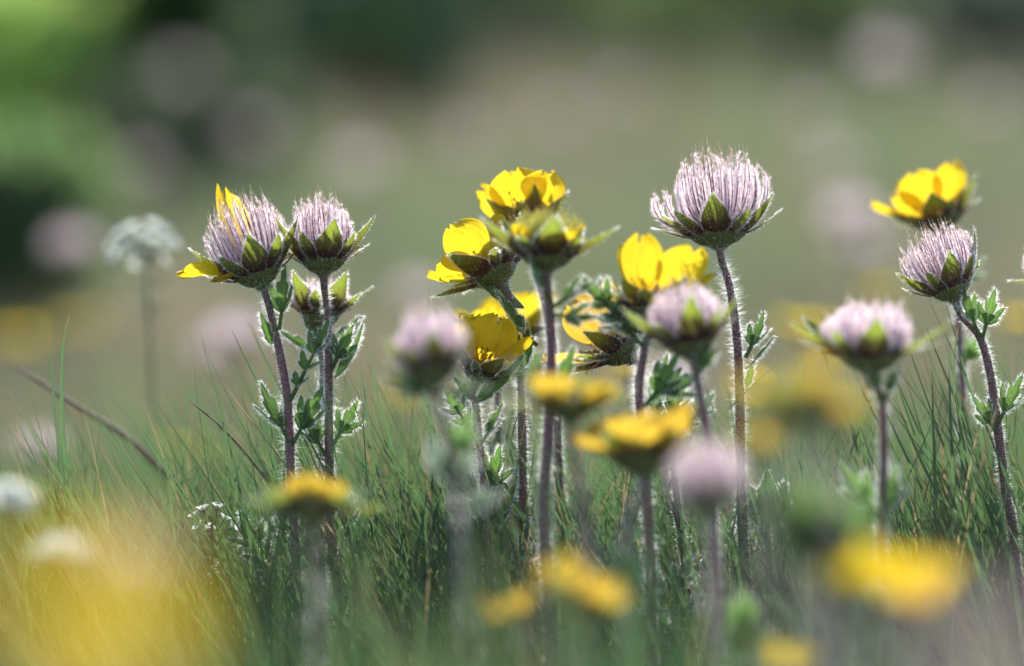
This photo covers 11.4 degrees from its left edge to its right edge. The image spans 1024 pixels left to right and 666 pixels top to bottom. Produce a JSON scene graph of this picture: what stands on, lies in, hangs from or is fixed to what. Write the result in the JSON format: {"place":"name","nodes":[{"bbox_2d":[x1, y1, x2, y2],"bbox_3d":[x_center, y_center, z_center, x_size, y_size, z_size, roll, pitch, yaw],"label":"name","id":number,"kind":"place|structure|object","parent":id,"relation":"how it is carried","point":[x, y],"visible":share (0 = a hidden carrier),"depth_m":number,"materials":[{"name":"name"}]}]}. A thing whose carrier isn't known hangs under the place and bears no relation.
{"place":"outdoors","nodes":[
{"label":"outdoors","id":0,"kind":"place"},
{"bbox_2d":[0,285,1023,665],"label":"long grass","id":1,"kind":"structure","parent":0,"point":[248,513],"depth_m":1.41,"materials":[{"name":"green plant"}]},
{"bbox_2d":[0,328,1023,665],"bbox_3d":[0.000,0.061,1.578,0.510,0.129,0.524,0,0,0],"label":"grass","id":2,"kind":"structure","parent":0,"point":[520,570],"depth_m":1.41,"materials":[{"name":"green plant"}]},
{"bbox_2d":[0,189,1023,566],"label":"meadow grass","id":3,"kind":"structure","parent":0,"point":[182,355],"depth_m":2.66,"materials":[{"name":"green plant"}]},
{"bbox_2d":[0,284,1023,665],"bbox_3d":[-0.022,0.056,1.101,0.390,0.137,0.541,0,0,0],"label":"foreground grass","id":4,"kind":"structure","parent":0,"point":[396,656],"depth_m":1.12,"materials":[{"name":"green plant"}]},
{"bbox_2d":[0,0,1023,513],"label":"ground","id":5,"kind":"structure","parent":0,"point":[668,242],"depth_m":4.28,"materials":[{"name":"green plant"}]},
{"bbox_2d":[0,480,38,665],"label":"white wildflower","id":6,"kind":"object","parent":5,"relation":"on","point":[15,497],"visible":0.94,"depth_m":1.20,"materials":[{"name":"white plant"}]},
{"bbox_2d":[0,327,42,448],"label":"yellow flower","id":7,"kind":"object","parent":5,"relation":"on","point":[25,334],"visible":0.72,"depth_m":2.40,"materials":[{"name":"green plant"}]},
{"bbox_2d":[15,425,61,523],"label":"plumed seed head","id":8,"kind":"object","parent":5,"relation":"on","point":[39,436],"visible":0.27,"depth_m":1.90},
{"bbox_2d":[33,499,54,520],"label":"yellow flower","id":9,"kind":"object","parent":5,"relation":"on","point":[44,507],"visible":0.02,"depth_m":1.75,"materials":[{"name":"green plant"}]},
{"bbox_2d":[50,337,65,557],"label":"grass blade","id":10,"kind":"object","parent":5,"relation":"on","point":[56,435],"depth_m":1.43,"materials":[{"name":"green plant"}]},
{"bbox_2d":[29,529,92,665],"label":"white wildflower","id":11,"kind":"object","parent":5,"relation":"on","point":[63,543],"visible":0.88,"depth_m":1.14,"materials":[{"name":"white plant"}]},
{"bbox_2d":[0,104,129,396],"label":"shrub","id":12,"kind":"object","parent":5,"relation":"on","point":[45,187],"visible":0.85,"depth_m":2.88,"materials":[{"name":"green plant"}]},
{"bbox_2d":[60,312,77,556],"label":"grass blade","id":13,"kind":"object","parent":5,"relation":"on","point":[65,457],"depth_m":1.42,"materials":[{"name":"green plant"}]},
{"bbox_2d":[47,221,95,409],"bbox_3d":[-0.198,-0.008,2.300,0.021,0.085,0.021,0,0,41],"label":"plumed seed head","id":14,"kind":"object","parent":5,"relation":"on","point":[73,253],"visible":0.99,"depth_m":2.30},
{"bbox_2d":[56,315,98,471],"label":"yellow flower","id":15,"kind":"object","parent":5,"relation":"on","point":[87,324],"visible":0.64,"depth_m":2.50,"materials":[{"name":"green plant"}]},
{"bbox_2d":[9,555,177,665],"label":"yellow flower","id":16,"kind":"object","parent":5,"relation":"on","point":[69,605],"visible":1,"depth_m":0.58,"materials":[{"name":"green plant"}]},
{"bbox_2d":[0,0,242,214],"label":"shrub","id":17,"kind":"object","parent":5,"relation":"on","point":[50,46],"visible":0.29,"depth_m":4.20,"materials":[{"name":"green plant"}]},
{"bbox_2d":[98,515,169,643],"bbox_3d":[-0.059,0.077,0.800,0.012,0.097,0.012,0,0,0],"label":"plumed seed head","id":18,"kind":"object","parent":5,"relation":"on","point":[146,551],"visible":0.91,"depth_m":0.80},
{"bbox_2d":[127,153,156,269],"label":"plumed seed head","id":19,"kind":"object","parent":5,"relation":"on","point":[140,170],"visible":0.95,"depth_m":3.10},
{"bbox_2d":[104,219,182,520],"bbox_3d":[-0.114,0.041,1.590,0.025,0.153,0.013,0,0,0],"label":"white wildflower","id":20,"kind":"object","parent":5,"relation":"on","point":[137,261],"visible":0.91,"depth_m":1.59,"materials":[{"name":"white plant"}]},
{"bbox_2d":[12,364,279,616],"bbox_3d":[-0.096,0.065,1.470,0.095,0.113,0.002,0,0,0],"label":"dry stalk","id":21,"kind":"object","parent":5,"relation":"on","point":[141,450],"visible":0.48,"depth_m":1.47,"materials":[{"name":"plant"}]},
{"bbox_2d":[116,622,195,665],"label":"yellow flower","id":22,"kind":"object","parent":5,"relation":"on","point":[157,645],"visible":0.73,"depth_m":0.64,"materials":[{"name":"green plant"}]},
{"bbox_2d":[57,0,279,108],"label":"shrub","id":23,"kind":"object","parent":5,"relation":"on","point":[163,28],"visible":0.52,"depth_m":4.25,"materials":[{"name":"green plant"}]},
{"bbox_2d":[155,437,204,472],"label":"yellow flower","id":24,"kind":"object","parent":5,"relation":"on","point":[187,442],"visible":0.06,"depth_m":1.84,"materials":[{"name":"green plant"}]},
{"bbox_2d":[169,57,199,183],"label":"plumed seed head","id":25,"kind":"object","parent":5,"relation":"on","point":[181,75],"visible":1,"depth_m":3.80},
{"bbox_2d":[48,45,338,233],"bbox_3d":[-0.253,-0.140,4.000,0.229,0.164,0.213,0,0,-16],"label":"shrub","id":26,"kind":"object","parent":5,"relation":"on","point":[112,90],"visible":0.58,"depth_m":3.96,"materials":[{"name":"green plant"}]},
{"bbox_2d":[191,452,230,500],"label":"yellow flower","id":27,"kind":"object","parent":5,"relation":"on","point":[213,463],"visible":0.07,"depth_m":1.79,"materials":[{"name":"green plant"}]},
{"bbox_2d":[188,502,238,665],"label":"white wildflower","id":28,"kind":"object","parent":5,"relation":"on","point":[211,525],"visible":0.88,"depth_m":1.40,"materials":[{"name":"white plant"}]},
{"bbox_2d":[194,330,234,487],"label":"plumed seed head","id":29,"kind":"object","parent":5,"relation":"on","point":[217,358],"visible":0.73,"depth_m":2.20},
{"bbox_2d":[211,306,263,475],"bbox_3d":[-0.106,0.032,1.998,0.021,0.085,0.021,0,0,20],"label":"plumed seed head","id":30,"kind":"object","parent":5,"relation":"on","point":[248,342],"visible":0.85,"depth_m":2.00},
{"bbox_2d":[237,115,269,235],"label":"plumed seed head","id":31,"kind":"object","parent":5,"relation":"on","point":[252,135],"visible":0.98,"depth_m":3.40},
{"bbox_2d":[176,183,331,665],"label":"plumed seed head","id":32,"kind":"object","parent":5,"relation":"on","point":[247,259],"visible":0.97,"depth_m":1.40},
{"bbox_2d":[189,400,331,653],"bbox_3d":[-0.064,0.072,1.400,0.050,0.107,0.001,0,0,0],"label":"dry stalk","id":33,"kind":"object","parent":5,"relation":"on","point":[249,457],"visible":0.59,"depth_m":1.40,"materials":[{"name":"plant"}]},
{"bbox_2d":[232,331,310,639],"bbox_3d":[-0.062,0.062,1.410,0.029,0.126,0.001,0,0,0],"label":"grass blade","id":34,"kind":"object","parent":5,"relation":"on","point":[280,438],"depth_m":1.41,"materials":[{"name":"green plant"}]},
{"bbox_2d":[248,318,325,545],"bbox_3d":[-0.057,0.059,1.440,0.035,0.127,0.002,0,0,0],"label":"grass blade","id":35,"kind":"object","parent":5,"relation":"on","point":[277,393],"depth_m":1.44,"materials":[{"name":"green plant"}]},
{"bbox_2d":[227,491,360,665],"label":"leafy shoot","id":36,"kind":"object","parent":5,"relation":"on","point":[247,557],"visible":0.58,"depth_m":1.40,"materials":[{"name":"green plant"}]},
{"bbox_2d":[244,471,388,665],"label":"yellow flower","id":37,"kind":"object","parent":5,"relation":"on","point":[314,490],"visible":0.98,"depth_m":1.25,"materials":[{"name":"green plant"}]},
{"bbox_2d":[275,269,372,662],"bbox_3d":[-0.052,0.053,1.421,0.029,0.142,0.027,0,0,0],"label":"plumed seed head","id":38,"kind":"object","parent":5,"relation":"on","point":[305,301],"visible":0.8,"depth_m":1.42},
{"bbox_2d":[274,186,374,664],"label":"plumed seed head","id":39,"kind":"object","parent":5,"relation":"on","point":[325,251],"visible":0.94,"depth_m":1.40},
{"bbox_2d":[338,145,379,313],"bbox_3d":[-0.090,-0.061,3.002,0.025,0.101,0.025,0,0,-38],"label":"plumed seed head","id":40,"kind":"object","parent":5,"relation":"on","point":[363,171],"visible":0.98,"depth_m":3.00},
{"bbox_2d":[242,0,500,172],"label":"shrub","id":41,"kind":"object","parent":5,"relation":"on","point":[412,42],"visible":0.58,"depth_m":4.75,"materials":[{"name":"green plant"}]},
{"bbox_2d":[382,390,421,444],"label":"yellow flower","id":42,"kind":"object","parent":5,"relation":"on","point":[396,399],"visible":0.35,"depth_m":1.90,"materials":[{"name":"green plant"}]},
{"bbox_2d":[372,582,439,661],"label":"leafy shoot","id":43,"kind":"object","parent":5,"relation":"on","point":[436,599],"visible":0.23,"depth_m":1.42,"materials":[{"name":"green plant"}]},
{"bbox_2d":[398,274,438,432],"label":"plumed seed head","id":44,"kind":"object","parent":5,"relation":"on","point":[410,296],"visible":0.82,"depth_m":2.30},
{"bbox_2d":[234,0,613,122],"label":"shrub","id":45,"kind":"object","parent":5,"relation":"on","point":[282,10],"visible":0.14,"depth_m":5.48,"materials":[{"name":"green plant"}]},
{"bbox_2d":[426,293,438,660],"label":"grass blade","id":46,"kind":"object","parent":5,"relation":"on","point":[432,482],"depth_m":1.42,"materials":[{"name":"green plant"}]},
{"bbox_2d":[379,296,488,665],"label":"plumed seed head","id":47,"kind":"object","parent":5,"relation":"on","point":[430,359],"visible":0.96,"depth_m":1.26},
{"bbox_2d":[422,436,502,665],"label":"leafy shoot","id":48,"kind":"object","parent":5,"relation":"on","point":[439,459],"visible":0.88,"depth_m":1.26,"materials":[{"name":"green plant"}]},
{"bbox_2d":[383,454,544,657],"bbox_3d":[-0.005,0.076,1.400,0.060,0.086,0.001,0,0,0],"label":"grass blade","id":49,"kind":"object","parent":5,"relation":"on","point":[435,517],"depth_m":1.40,"materials":[{"name":"green plant"}]},
{"bbox_2d":[439,306,495,602],"bbox_3d":[-0.010,0.055,1.430,0.022,0.127,0.001,0,0,0],"label":"grass blade","id":50,"kind":"object","parent":5,"relation":"on","point":[467,403],"depth_m":1.43,"materials":[{"name":"green plant"}]},
{"bbox_2d":[427,213,537,665],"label":"yellow flower","id":51,"kind":"object","parent":5,"relation":"on","point":[479,257],"visible":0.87,"depth_m":1.40,"materials":[{"name":"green plant"}]},
{"bbox_2d":[456,304,510,536],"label":"yellow flower","id":52,"kind":"object","parent":5,"relation":"on","point":[499,311],"visible":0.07,"depth_m":1.46,"materials":[{"name":"green plant"}]},
{"bbox_2d":[443,312,533,662],"bbox_3d":[-0.007,0.057,1.400,0.027,0.126,0.027,0,0,0],"label":"yellow flower","id":53,"kind":"object","parent":5,"relation":"on","point":[485,361],"visible":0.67,"depth_m":1.40,"materials":[{"name":"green plant"}]},
{"bbox_2d":[454,482,534,649],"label":"leafy shoot","id":54,"kind":"object","parent":5,"relation":"on","point":[495,517],"visible":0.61,"depth_m":1.40,"materials":[{"name":"green plant"}]},
{"bbox_2d":[450,291,563,520],"bbox_3d":[-0.001,0.053,1.471,0.033,0.132,0.028,0,0,0],"label":"yellow flower","id":55,"kind":"object","parent":5,"relation":"on","point":[533,309],"visible":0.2,"depth_m":1.46,"materials":[{"name":"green plant"}]},
{"bbox_2d":[469,527,551,596],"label":"leafy shoot","id":56,"kind":"object","parent":5,"relation":"on","point":[501,546],"visible":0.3,"depth_m":1.42,"materials":[{"name":"green plant"}]},
{"bbox_2d":[481,587,540,665],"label":"yellow flower","id":57,"kind":"object","parent":5,"relation":"on","point":[522,614],"visible":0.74,"depth_m":1.17,"materials":[{"name":"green plant"}]},
{"bbox_2d":[476,167,576,660],"bbox_3d":[0.005,0.036,1.432,0.031,0.165,0.025,0,0,0],"label":"yellow flower","id":58,"kind":"object","parent":5,"relation":"on","point":[509,195],"visible":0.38,"depth_m":1.42,"materials":[{"name":"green plant"}]},
{"bbox_2d":[480,203,618,665],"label":"yellow flower","id":59,"kind":"object","parent":5,"relation":"on","point":[545,248],"visible":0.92,"depth_m":1.35,"materials":[{"name":"green plant"}]},
{"bbox_2d":[504,358,634,665],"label":"yellow flower","id":60,"kind":"object","parent":5,"relation":"on","point":[570,403],"visible":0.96,"depth_m":1.25,"materials":[{"name":"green plant"}]},
{"bbox_2d":[531,551,629,665],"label":"yellow flower","id":61,"kind":"object","parent":5,"relation":"on","point":[579,568],"visible":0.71,"depth_m":1.16,"materials":[{"name":"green plant"}]},
{"bbox_2d":[540,279,693,664],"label":"yellow flower","id":62,"kind":"object","parent":5,"relation":"on","point":[616,348],"visible":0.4,"depth_m":1.40,"materials":[{"name":"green plant"}]},
{"bbox_2d":[607,364,636,482],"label":"yellow flower","id":63,"kind":"object","parent":5,"relation":"on","point":[620,370],"visible":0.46,"depth_m":1.75,"materials":[{"name":"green plant"}]},
{"bbox_2d":[599,539,651,665],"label":"leafy shoot","id":64,"kind":"object","parent":5,"relation":"on","point":[620,574],"visible":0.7,"depth_m":1.23,"materials":[{"name":"green plant"}]},
{"bbox_2d":[575,401,697,665],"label":"yellow flower","id":65,"kind":"object","parent":5,"relation":"on","point":[658,438],"visible":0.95,"depth_m":1.26,"materials":[{"name":"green plant"}]},
{"bbox_2d":[576,232,716,665],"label":"yellow flower","id":66,"kind":"object","parent":5,"relation":"on","point":[645,263],"visible":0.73,"depth_m":1.36,"materials":[{"name":"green plant"}]},
{"bbox_2d":[644,352,694,390],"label":"plumed seed head","id":67,"kind":"object","parent":5,"relation":"on","point":[687,369],"visible":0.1,"depth_m":1.75},
{"bbox_2d":[635,553,707,665],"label":"leafy shoot","id":68,"kind":"object","parent":5,"relation":"on","point":[675,570],"visible":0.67,"depth_m":1.38,"materials":[{"name":"green plant"}]},
{"bbox_2d":[644,370,717,632],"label":"leafy shoot","id":69,"kind":"object","parent":5,"relation":"on","point":[657,402],"visible":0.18,"depth_m":1.43,"materials":[{"name":"green plant"}]},
{"bbox_2d":[622,272,740,665],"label":"plumed seed head","id":70,"kind":"object","parent":5,"relation":"on","point":[689,328],"visible":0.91,"depth_m":1.33},
{"bbox_2d":[666,461,702,662],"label":"leafy shoot","id":71,"kind":"object","parent":5,"relation":"on","point":[697,567],"visible":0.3,"depth_m":1.40,"materials":[{"name":"green plant"}]},
{"bbox_2d":[400,0,988,110],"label":"shrub","id":72,"kind":"object","parent":5,"relation":"on","point":[632,18],"visible":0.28,"depth_m":5.64,"materials":[{"name":"green plant"}]},
{"bbox_2d":[666,421,746,665],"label":"plumed seed head","id":73,"kind":"object","parent":5,"relation":"on","point":[720,485],"visible":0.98,"depth_m":1.16},
{"bbox_2d":[638,354,791,593],"bbox_3d":[0.049,0.061,1.395,0.057,0.114,0.001,0,0,0],"label":"grass blade","id":74,"kind":"object","parent":5,"relation":"on","point":[669,486],"depth_m":1.40,"materials":[{"name":"green plant"}]},
{"bbox_2d":[649,140,781,659],"bbox_3d":[0.056,0.033,1.401,0.038,0.175,0.039,0,0,0],"label":"plumed seed head","id":75,"kind":"object","parent":5,"relation":"on","point":[719,222],"visible":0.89,"depth_m":1.40},
{"bbox_2d":[719,513,757,591],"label":"leafy shoot","id":76,"kind":"object","parent":5,"relation":"on","point":[753,538],"visible":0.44,"depth_m":1.41,"materials":[{"name":"green plant"}]},
{"bbox_2d":[721,582,777,665],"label":"leafy shoot","id":77,"kind":"object","parent":5,"relation":"on","point":[733,612],"visible":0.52,"depth_m":1.27,"materials":[{"name":"green plant"}]},
{"bbox_2d":[729,377,777,472],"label":"yellow flower","id":78,"kind":"object","parent":5,"relation":"on","point":[761,382],"visible":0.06,"depth_m":2.00,"materials":[{"name":"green plant"}]},
{"bbox_2d":[733,427,788,665],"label":"yellow flower","id":79,"kind":"object","parent":5,"relation":"on","point":[758,449],"visible":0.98,"depth_m":1.10,"materials":[{"name":"green plant"}]},
{"bbox_2d":[745,466,791,639],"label":"leafy shoot","id":80,"kind":"object","parent":5,"relation":"on","point":[783,491],"visible":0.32,"depth_m":1.40,"materials":[{"name":"green plant"}]},
{"bbox_2d":[755,639,820,665],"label":"yellow flower","id":81,"kind":"object","parent":5,"relation":"on","point":[812,651],"visible":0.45,"depth_m":1.15,"materials":[{"name":"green plant"}]},
{"bbox_2d":[725,360,865,665],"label":"yellow flower","id":82,"kind":"object","parent":5,"relation":"on","point":[781,404],"visible":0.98,"depth_m":1.07,"materials":[{"name":"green plant"}]},
{"bbox_2d":[777,314,829,459],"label":"yellow flower","id":83,"kind":"object","parent":5,"relation":"on","point":[817,321],"visible":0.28,"depth_m":1.95,"materials":[{"name":"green plant"}]},
{"bbox_2d":[800,338,807,471],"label":"grass blade","id":84,"kind":"object","parent":5,"relation":"on","point":[806,461],"depth_m":1.41,"materials":[{"name":"green plant"}]},
{"bbox_2d":[793,102,820,217],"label":"plumed seed head","id":85,"kind":"object","parent":5,"relation":"on","point":[804,119],"visible":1,"depth_m":3.20},
{"bbox_2d":[794,346,836,468],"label":"yellow flower","id":86,"kind":"object","parent":5,"relation":"on","point":[819,357],"visible":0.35,"depth_m":2.10,"materials":[{"name":"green plant"}]},
{"bbox_2d":[757,470,881,664],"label":"leafy shoot","id":87,"kind":"object","parent":5,"relation":"on","point":[811,498],"visible":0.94,"depth_m":1.07,"materials":[{"name":"green plant"}]},
{"bbox_2d":[815,146,852,302],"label":"plumed seed head","id":88,"kind":"object","parent":5,"relation":"on","point":[833,170],"visible":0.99,"depth_m":3.00},
{"bbox_2d":[804,379,874,665],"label":"yellow flower","id":89,"kind":"object","parent":5,"relation":"on","point":[842,410],"visible":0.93,"depth_m":1.06,"materials":[{"name":"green plant"}]},
{"bbox_2d":[808,556,874,665],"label":"yellow flower","id":90,"kind":"object","parent":5,"relation":"on","point":[849,577],"visible":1,"depth_m":1.02,"materials":[{"name":"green plant"}]},
{"bbox_2d":[820,188,875,387],"bbox_3d":[0.148,-0.014,2.252,0.025,0.101,0.025,0,0,-27],"label":"plumed seed head","id":91,"kind":"object","parent":5,"relation":"on","point":[852,225],"visible":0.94,"depth_m":2.25},
{"bbox_2d":[822,347,891,655],"bbox_3d":[0.097,0.062,1.400,0.026,0.123,0.001,0,0,0],"label":"grass blade","id":92,"kind":"object","parent":5,"relation":"on","point":[859,471],"depth_m":1.40,"materials":[{"name":"green plant"}]},
{"bbox_2d":[843,226,883,393],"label":"plumed seed head","id":93,"kind":"object","parent":5,"relation":"on","point":[862,253],"visible":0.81,"depth_m":2.50},
{"bbox_2d":[835,580,896,665],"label":"leafy shoot","id":94,"kind":"object","parent":5,"relation":"on","point":[883,622],"visible":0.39,"depth_m":1.24,"materials":[{"name":"green plant"}]},
{"bbox_2d":[789,291,952,665],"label":"plumed seed head","id":95,"kind":"object","parent":5,"relation":"on","point":[868,347],"visible":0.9,"depth_m":1.32},
{"bbox_2d":[860,285,898,414],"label":"yellow flower","id":96,"kind":"object","parent":5,"relation":"on","point":[870,292],"visible":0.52,"depth_m":2.10,"materials":[{"name":"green plant"}]},
{"bbox_2d":[861,35,909,217],"bbox_3d":[0.211,-0.118,2.900,0.026,0.105,0.026,0,0,36],"label":"plumed seed head","id":97,"kind":"object","parent":5,"relation":"on","point":[881,63],"visible":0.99,"depth_m":2.90},
{"bbox_2d":[855,539,959,665],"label":"yellow flower","id":98,"kind":"object","parent":5,"relation":"on","point":[897,577],"visible":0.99,"depth_m":1.04,"materials":[{"name":"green plant"}]},
{"bbox_2d":[871,159,988,534],"bbox_3d":[0.121,0.035,1.477,0.033,0.171,0.030,0,0,-30],"label":"yellow flower","id":99,"kind":"object","parent":5,"relation":"on","point":[923,196],"visible":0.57,"depth_m":1.47,"materials":[{"name":"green plant"}]},
{"bbox_2d":[932,376,938,636],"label":"grass blade","id":100,"kind":"object","parent":5,"relation":"on","point":[934,481],"depth_m":1.40,"materials":[{"name":"green plant"}]},
{"bbox_2d":[948,329,958,641],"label":"grass blade","id":101,"kind":"object","parent":5,"relation":"on","point":[952,452],"depth_m":1.40,"materials":[{"name":"green plant"}]},
{"bbox_2d":[898,405,1011,630],"bbox_3d":[0.128,0.073,1.390,0.046,0.107,0.001,0,0,0],"label":"grass blade","id":102,"kind":"object","parent":5,"relation":"on","point":[974,541],"depth_m":1.39,"materials":[{"name":"green plant"}]},
{"bbox_2d":[890,0,1023,102],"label":"shrub","id":103,"kind":"object","parent":5,"relation":"on","point":[957,15],"visible":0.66,"depth_m":5.46,"materials":[{"name":"green plant"}]},
{"bbox_2d":[895,218,1023,635],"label":"plumed seed head","id":104,"kind":"object","parent":5,"relation":"on","point":[950,280],"visible":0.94,"depth_m":1.40},
{"bbox_2d":[953,323,975,630],"bbox_3d":[0.125,0.061,1.400,0.009,0.129,0.001,0,0,0],"label":"grass blade","id":105,"kind":"object","parent":5,"relation":"on","point":[963,465],"depth_m":1.40,"materials":[{"name":"green plant"}]},
{"bbox_2d":[918,612,1023,665],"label":"plumed seed head","id":106,"kind":"object","parent":5,"relation":"on","point":[1013,655],"visible":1,"depth_m":0.60},
{"bbox_2d":[1004,312,1023,469],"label":"yellow flower","id":107,"kind":"object","parent":5,"relation":"on","point":[1016,319],"visible":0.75,"depth_m":1.90,"materials":[{"name":"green plant"}]},
{"bbox_2d":[1007,256,1023,282],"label":"plumed seed head","id":108,"kind":"object","parent":5,"relation":"on","point":[1020,281],"visible":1,"depth_m":1.41},
{"bbox_2d":[675,131,1023,665],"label":"surrounding grass","id":109,"kind":"structure","parent":0,"point":[1001,410],"depth_m":0.79,"materials":[{"name":"green plant"}]}
]}

